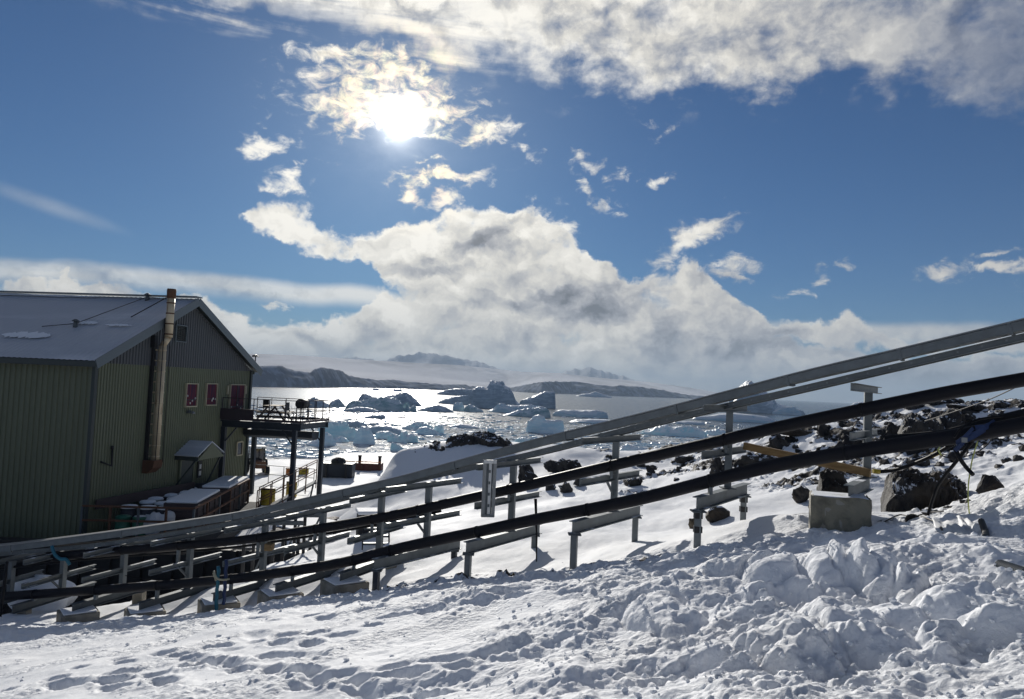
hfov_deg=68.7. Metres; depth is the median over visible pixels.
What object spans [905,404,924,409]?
rock
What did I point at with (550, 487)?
rock
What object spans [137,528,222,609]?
pipe support
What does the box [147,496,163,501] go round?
drum
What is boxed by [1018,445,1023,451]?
rock
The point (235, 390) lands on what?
balcony door
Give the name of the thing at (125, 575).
wire
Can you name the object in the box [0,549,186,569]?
pipe
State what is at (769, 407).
iceberg
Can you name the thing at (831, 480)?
rock outcrop
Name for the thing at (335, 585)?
concrete block
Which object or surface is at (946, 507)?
rock
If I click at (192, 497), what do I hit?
storage crate
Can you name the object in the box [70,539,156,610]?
pipe support
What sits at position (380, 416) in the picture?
ice floe
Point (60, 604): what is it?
snow heap
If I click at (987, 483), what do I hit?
rock
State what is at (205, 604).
concrete block
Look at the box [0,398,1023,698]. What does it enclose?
snow ground
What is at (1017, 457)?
rock
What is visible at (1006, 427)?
pipe
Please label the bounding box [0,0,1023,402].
sky
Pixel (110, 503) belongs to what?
store railing
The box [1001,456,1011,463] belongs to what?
rock
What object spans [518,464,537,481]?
rock
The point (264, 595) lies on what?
concrete block
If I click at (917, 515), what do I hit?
wire
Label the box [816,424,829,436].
rock
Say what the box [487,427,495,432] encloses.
growler
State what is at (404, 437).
iceberg
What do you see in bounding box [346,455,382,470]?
jetty
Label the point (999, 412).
rock
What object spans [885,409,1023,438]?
pipe
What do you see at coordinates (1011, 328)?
cable tray
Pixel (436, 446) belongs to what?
rock outcrop
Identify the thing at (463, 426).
ice floe
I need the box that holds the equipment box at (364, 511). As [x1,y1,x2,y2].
[355,507,377,535]
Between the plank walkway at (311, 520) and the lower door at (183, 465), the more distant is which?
the lower door at (183, 465)
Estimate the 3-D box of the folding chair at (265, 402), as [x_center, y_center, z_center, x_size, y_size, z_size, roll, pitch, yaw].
[-12.494,3.062,38.501,0.420,0.951,0.450,1,-3,29]
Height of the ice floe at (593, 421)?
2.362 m
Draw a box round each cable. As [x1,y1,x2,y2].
[534,499,536,561]
[881,444,955,472]
[926,441,974,515]
[953,415,1003,437]
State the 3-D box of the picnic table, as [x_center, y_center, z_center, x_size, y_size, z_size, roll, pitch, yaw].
[-11.769,3.146,37.191,1.463,0.762,1.500,2,-3,2]
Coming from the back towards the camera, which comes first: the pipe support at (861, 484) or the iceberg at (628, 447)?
the iceberg at (628, 447)
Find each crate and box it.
[163,488,221,529]
[200,476,248,513]
[299,467,309,474]
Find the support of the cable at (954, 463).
on the pipe at (1006, 427)
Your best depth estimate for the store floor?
28.41 m
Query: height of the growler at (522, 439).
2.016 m
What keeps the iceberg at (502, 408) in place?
on the sea water
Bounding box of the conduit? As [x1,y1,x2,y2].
[0,510,441,569]
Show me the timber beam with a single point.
(852, 469)
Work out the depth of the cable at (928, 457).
10.06 m
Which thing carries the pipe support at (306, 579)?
on the snow ground
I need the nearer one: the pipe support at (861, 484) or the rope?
the pipe support at (861, 484)
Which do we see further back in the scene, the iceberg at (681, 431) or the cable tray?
the iceberg at (681, 431)
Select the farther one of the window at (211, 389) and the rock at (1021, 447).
the window at (211, 389)
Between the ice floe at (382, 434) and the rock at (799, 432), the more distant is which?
the ice floe at (382, 434)
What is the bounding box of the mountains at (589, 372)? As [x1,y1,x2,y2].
[563,367,704,389]
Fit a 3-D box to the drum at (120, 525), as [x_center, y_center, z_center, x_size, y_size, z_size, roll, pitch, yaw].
[-14.141,6.356,27.232,0.550,0.690,0.542,3,-3,0]
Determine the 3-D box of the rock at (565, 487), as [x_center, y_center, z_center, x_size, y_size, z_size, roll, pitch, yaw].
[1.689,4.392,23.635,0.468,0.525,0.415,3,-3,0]
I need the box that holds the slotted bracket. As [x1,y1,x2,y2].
[481,460,496,516]
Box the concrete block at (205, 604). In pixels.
[197,595,240,612]
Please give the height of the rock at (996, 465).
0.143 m
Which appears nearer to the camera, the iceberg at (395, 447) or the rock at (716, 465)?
the rock at (716, 465)
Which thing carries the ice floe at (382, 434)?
on the sea water
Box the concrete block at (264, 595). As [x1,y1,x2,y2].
[257,587,303,603]
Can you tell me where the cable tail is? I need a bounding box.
[953,449,974,475]
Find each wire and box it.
[88,566,160,580]
[884,510,943,521]
[925,388,1014,420]
[937,439,991,458]
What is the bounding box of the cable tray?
[0,318,1023,551]
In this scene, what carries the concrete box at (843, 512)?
on the snow ground
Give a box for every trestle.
[240,540,271,572]
[270,521,303,563]
[283,514,319,555]
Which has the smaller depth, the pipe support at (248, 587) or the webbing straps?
the webbing straps
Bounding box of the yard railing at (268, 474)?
[255,464,314,485]
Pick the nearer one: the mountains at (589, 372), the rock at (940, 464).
the rock at (940, 464)
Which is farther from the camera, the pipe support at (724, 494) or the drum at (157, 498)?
the drum at (157, 498)
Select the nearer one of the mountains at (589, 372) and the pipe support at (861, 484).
the pipe support at (861, 484)
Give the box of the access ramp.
[255,459,317,515]
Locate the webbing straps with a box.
[213,559,229,609]
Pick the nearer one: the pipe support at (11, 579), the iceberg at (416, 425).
the pipe support at (11, 579)
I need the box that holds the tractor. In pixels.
[247,445,269,474]
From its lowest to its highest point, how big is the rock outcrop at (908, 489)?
1.339 m
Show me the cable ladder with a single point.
(942, 356)
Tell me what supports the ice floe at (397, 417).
on the sea water
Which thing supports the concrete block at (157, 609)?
on the snow ground
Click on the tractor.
(261, 460)
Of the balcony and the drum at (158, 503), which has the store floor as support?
the drum at (158, 503)
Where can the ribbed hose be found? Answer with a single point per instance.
(1006, 564)
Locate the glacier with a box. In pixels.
[249,354,775,401]
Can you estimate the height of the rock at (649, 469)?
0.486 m
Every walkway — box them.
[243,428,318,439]
[268,516,338,564]
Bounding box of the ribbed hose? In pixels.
[994,560,1023,570]
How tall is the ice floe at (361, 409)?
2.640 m
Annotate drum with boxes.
[114,514,131,529]
[120,504,137,526]
[132,515,146,535]
[139,500,155,505]
[140,505,156,514]
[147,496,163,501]
[154,501,165,512]
[157,506,173,513]
[162,493,177,500]
[260,487,275,504]
[285,481,296,496]
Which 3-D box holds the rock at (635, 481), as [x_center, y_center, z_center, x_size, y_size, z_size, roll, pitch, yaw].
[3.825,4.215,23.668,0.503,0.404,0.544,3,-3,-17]
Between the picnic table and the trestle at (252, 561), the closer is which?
the trestle at (252, 561)
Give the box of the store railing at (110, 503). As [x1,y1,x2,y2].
[79,479,249,537]
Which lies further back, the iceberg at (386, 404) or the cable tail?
the iceberg at (386, 404)
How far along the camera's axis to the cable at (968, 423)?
9.37 m
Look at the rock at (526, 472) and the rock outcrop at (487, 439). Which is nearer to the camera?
the rock at (526, 472)
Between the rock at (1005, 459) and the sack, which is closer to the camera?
the rock at (1005, 459)
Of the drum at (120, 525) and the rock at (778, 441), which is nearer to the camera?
the rock at (778, 441)
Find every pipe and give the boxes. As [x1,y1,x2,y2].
[0,416,1023,600]
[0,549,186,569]
[52,372,1023,560]
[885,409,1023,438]
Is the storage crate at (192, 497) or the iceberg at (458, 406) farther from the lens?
the iceberg at (458, 406)
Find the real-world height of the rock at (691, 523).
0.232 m
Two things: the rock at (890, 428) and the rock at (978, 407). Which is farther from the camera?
the rock at (978, 407)
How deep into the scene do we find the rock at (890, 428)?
22.54 m
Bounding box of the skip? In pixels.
[323,457,356,477]
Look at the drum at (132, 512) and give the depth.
27.80 m
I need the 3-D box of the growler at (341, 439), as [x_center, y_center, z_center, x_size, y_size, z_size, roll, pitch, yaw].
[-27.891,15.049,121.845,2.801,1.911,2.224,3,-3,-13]
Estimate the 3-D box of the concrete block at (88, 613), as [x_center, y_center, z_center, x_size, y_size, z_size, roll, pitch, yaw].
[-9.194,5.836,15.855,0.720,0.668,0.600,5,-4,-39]
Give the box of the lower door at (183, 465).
[177,460,194,484]
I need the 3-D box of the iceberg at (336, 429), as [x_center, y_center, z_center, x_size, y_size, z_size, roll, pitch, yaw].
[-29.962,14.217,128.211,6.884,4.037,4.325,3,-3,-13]
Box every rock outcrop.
[415,440,444,452]
[445,431,512,447]
[816,468,847,492]
[880,466,966,511]
[897,408,968,455]
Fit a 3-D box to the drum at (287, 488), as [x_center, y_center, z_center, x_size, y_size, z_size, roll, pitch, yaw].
[-11.228,7.096,38.164,0.560,0.760,0.551,3,-3,0]
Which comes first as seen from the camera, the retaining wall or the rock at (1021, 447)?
the rock at (1021, 447)
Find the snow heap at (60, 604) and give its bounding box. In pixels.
[7,574,77,611]
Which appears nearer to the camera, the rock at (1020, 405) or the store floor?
the rock at (1020, 405)
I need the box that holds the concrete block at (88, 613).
[56,605,99,622]
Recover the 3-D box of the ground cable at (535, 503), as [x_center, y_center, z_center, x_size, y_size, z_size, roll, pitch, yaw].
[0.440,3.263,13.563,0.060,1.096,0.242,4,-3,-20]
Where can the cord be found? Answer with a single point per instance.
(969, 478)
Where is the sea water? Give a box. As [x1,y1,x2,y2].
[248,387,852,459]
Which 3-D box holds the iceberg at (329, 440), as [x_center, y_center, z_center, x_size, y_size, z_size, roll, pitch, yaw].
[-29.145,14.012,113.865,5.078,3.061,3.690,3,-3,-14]
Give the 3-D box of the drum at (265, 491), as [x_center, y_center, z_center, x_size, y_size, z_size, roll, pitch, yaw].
[-11.459,6.883,35.171,0.700,0.760,0.689,3,-3,0]
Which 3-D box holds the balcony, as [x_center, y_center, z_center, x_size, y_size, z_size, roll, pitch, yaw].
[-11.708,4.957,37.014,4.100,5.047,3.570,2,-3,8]
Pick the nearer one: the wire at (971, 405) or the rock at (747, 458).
the wire at (971, 405)
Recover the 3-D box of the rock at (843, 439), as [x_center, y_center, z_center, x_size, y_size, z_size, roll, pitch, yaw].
[9.839,2.718,21.808,0.858,0.559,0.667,1,-3,29]
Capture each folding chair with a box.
[262,400,274,417]
[285,402,296,420]
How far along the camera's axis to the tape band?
10.56 m
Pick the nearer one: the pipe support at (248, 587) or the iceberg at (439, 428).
the pipe support at (248, 587)
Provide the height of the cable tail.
0.328 m
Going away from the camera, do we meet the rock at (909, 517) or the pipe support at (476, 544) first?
the rock at (909, 517)
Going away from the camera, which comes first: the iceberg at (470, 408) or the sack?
the sack
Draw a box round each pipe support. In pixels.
[0,552,44,603]
[10,547,97,614]
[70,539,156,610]
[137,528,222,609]
[211,516,294,600]
[273,502,351,591]
[337,491,407,580]
[370,478,462,590]
[462,457,542,576]
[568,434,643,568]
[690,405,750,547]
[842,383,881,495]
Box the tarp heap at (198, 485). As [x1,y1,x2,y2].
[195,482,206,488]
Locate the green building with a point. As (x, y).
(104, 395)
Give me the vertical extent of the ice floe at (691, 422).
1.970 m
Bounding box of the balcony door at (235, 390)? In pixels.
[228,384,245,408]
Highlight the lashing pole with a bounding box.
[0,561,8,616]
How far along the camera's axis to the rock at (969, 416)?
24.28 m
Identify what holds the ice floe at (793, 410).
on the sea water
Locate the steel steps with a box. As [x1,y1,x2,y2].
[362,527,389,549]
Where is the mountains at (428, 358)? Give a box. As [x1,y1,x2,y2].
[335,352,501,369]
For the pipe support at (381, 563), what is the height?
2.220 m
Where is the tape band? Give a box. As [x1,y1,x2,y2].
[872,469,880,473]
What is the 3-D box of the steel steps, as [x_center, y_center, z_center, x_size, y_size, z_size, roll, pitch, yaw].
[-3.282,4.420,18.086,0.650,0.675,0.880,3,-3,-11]
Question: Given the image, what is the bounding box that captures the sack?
[164,511,174,520]
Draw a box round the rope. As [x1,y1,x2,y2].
[50,545,70,565]
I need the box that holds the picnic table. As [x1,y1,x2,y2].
[255,405,293,419]
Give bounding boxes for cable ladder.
[0,333,1023,555]
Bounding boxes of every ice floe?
[343,407,379,412]
[347,421,367,426]
[363,414,385,418]
[372,388,402,391]
[375,431,391,438]
[388,416,407,417]
[448,424,478,428]
[552,409,607,417]
[569,419,608,423]
[674,421,704,424]
[772,406,801,414]
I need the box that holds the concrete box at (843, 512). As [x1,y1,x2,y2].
[808,490,871,531]
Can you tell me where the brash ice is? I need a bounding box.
[248,404,741,457]
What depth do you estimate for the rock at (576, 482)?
24.45 m
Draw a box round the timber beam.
[743,442,871,476]
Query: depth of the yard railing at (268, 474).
42.21 m
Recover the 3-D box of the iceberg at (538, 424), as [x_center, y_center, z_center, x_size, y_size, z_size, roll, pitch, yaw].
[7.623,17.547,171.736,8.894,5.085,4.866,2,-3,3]
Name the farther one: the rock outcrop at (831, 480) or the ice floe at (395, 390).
the ice floe at (395, 390)
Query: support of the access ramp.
on the snow ground
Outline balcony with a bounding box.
[218,397,329,500]
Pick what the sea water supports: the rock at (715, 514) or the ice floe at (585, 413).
the ice floe at (585, 413)
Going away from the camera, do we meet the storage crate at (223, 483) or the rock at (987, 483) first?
the rock at (987, 483)
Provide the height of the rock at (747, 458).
0.566 m
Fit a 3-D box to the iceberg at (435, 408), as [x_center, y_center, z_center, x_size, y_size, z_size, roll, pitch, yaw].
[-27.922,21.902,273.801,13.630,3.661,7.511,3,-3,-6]
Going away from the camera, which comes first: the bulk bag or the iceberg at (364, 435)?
the bulk bag
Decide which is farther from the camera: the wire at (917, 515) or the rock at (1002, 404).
the rock at (1002, 404)
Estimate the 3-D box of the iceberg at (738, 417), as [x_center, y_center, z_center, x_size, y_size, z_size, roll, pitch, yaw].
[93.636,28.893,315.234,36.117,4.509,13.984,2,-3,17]
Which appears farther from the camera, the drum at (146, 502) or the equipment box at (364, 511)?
the drum at (146, 502)
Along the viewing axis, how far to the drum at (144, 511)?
27.77 m
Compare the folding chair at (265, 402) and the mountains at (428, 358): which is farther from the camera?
the mountains at (428, 358)
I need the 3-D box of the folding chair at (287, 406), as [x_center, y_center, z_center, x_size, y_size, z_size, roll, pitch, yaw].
[-10.553,3.011,35.816,0.450,0.951,0.420,2,-3,8]
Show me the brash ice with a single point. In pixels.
(299, 453)
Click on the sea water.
(614, 407)
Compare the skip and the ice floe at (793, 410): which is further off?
the ice floe at (793, 410)
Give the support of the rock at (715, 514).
on the snow ground
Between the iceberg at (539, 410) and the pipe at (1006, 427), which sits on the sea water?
the iceberg at (539, 410)
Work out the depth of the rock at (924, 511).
10.99 m
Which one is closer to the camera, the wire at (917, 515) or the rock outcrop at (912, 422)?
the wire at (917, 515)
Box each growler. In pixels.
[334,436,348,441]
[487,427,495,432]
[515,437,529,442]
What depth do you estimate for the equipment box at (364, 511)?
19.50 m
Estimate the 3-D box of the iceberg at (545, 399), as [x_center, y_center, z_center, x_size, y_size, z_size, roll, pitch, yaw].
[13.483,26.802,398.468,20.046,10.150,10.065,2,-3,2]
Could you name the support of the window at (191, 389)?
in the green building
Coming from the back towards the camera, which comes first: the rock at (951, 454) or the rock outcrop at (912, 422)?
the rock outcrop at (912, 422)
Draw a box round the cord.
[967,441,977,513]
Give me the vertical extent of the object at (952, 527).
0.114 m
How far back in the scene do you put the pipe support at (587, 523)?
12.87 m
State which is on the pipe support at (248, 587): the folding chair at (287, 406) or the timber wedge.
the timber wedge
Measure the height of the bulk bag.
0.858 m
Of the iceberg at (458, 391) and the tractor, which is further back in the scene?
the iceberg at (458, 391)
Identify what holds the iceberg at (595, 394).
on the sea water
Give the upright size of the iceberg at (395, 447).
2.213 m
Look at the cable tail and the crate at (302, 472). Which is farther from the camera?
the crate at (302, 472)
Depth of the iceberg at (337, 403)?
277.76 m
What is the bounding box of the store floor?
[93,502,260,540]
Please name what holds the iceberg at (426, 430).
on the sea water
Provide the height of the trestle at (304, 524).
1.090 m
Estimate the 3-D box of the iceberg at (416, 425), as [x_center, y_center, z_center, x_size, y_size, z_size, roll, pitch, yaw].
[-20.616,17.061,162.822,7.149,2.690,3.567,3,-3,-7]
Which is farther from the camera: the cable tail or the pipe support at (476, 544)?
the pipe support at (476, 544)
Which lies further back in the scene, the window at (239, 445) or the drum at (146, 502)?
the window at (239, 445)
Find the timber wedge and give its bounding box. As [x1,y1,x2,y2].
[264,542,274,550]
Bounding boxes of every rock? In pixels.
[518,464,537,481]
[543,458,581,472]
[545,484,555,490]
[558,482,572,492]
[573,479,581,486]
[624,477,642,486]
[646,465,655,473]
[674,456,693,463]
[688,518,693,528]
[705,506,729,522]
[709,457,723,473]
[736,452,778,465]
[768,434,787,449]
[779,429,814,436]
[792,485,809,502]
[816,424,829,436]
[833,433,862,447]
[878,422,899,439]
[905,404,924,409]
[905,514,917,521]
[906,455,929,466]
[921,509,936,515]
[928,398,964,405]
[933,461,944,465]
[942,505,951,509]
[946,403,984,410]
[947,450,958,461]
[964,413,975,420]
[975,451,984,456]
[976,474,1003,493]
[992,400,1009,408]
[994,410,1003,413]
[994,463,1002,467]
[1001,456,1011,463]
[1013,455,1023,461]
[1017,401,1023,407]
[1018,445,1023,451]
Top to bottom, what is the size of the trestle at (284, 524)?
1.090 m
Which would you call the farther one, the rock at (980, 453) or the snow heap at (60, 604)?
the snow heap at (60, 604)
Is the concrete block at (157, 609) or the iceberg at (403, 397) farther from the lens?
the iceberg at (403, 397)
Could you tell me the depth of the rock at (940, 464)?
15.47 m
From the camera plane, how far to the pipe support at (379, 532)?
14.69 m
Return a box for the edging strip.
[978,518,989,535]
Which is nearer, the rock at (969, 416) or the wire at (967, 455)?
the wire at (967, 455)
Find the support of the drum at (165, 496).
on the store floor
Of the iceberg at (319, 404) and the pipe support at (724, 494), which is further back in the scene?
the iceberg at (319, 404)
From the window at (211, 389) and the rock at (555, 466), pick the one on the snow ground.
the rock at (555, 466)
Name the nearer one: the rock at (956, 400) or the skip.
the rock at (956, 400)
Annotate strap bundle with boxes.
[954,419,994,451]
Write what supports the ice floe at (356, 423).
on the sea water
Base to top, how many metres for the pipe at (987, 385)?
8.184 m
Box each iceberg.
[304,432,336,445]
[309,397,332,407]
[318,421,355,438]
[330,399,345,406]
[345,397,416,411]
[353,426,374,443]
[358,392,421,406]
[369,425,401,434]
[387,431,417,442]
[390,442,404,450]
[401,422,432,429]
[415,426,439,434]
[417,405,452,412]
[434,425,443,432]
[435,388,471,395]
[438,395,468,404]
[453,402,464,410]
[464,404,483,411]
[468,380,520,407]
[487,403,538,412]
[503,406,550,417]
[519,391,555,407]
[526,415,563,433]
[577,391,611,397]
[620,444,646,450]
[641,425,706,437]
[693,413,774,422]
[705,429,725,435]
[728,380,804,414]
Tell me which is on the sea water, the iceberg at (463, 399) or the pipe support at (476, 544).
the iceberg at (463, 399)
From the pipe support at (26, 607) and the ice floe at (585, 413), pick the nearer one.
the pipe support at (26, 607)
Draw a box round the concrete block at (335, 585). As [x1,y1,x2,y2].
[320,575,368,595]
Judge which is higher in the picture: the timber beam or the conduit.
the timber beam
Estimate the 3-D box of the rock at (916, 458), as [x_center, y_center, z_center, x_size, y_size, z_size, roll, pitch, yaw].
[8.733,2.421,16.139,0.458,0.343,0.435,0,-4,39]
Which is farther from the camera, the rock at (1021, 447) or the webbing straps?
the rock at (1021, 447)
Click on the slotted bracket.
(489, 487)
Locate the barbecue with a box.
[295,399,310,420]
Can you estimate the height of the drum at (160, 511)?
0.970 m
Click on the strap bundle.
(968, 435)
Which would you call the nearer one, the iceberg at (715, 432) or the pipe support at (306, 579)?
the pipe support at (306, 579)
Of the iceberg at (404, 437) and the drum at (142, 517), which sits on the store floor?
the drum at (142, 517)
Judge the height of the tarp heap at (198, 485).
0.892 m
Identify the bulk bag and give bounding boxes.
[143,512,167,534]
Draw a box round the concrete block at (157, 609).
[124,604,165,615]
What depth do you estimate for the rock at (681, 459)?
27.54 m
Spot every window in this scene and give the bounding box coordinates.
[184,383,198,406]
[204,383,217,405]
[235,441,243,455]
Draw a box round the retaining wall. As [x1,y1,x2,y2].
[0,537,308,595]
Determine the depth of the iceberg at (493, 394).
350.27 m
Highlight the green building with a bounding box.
[0,288,262,538]

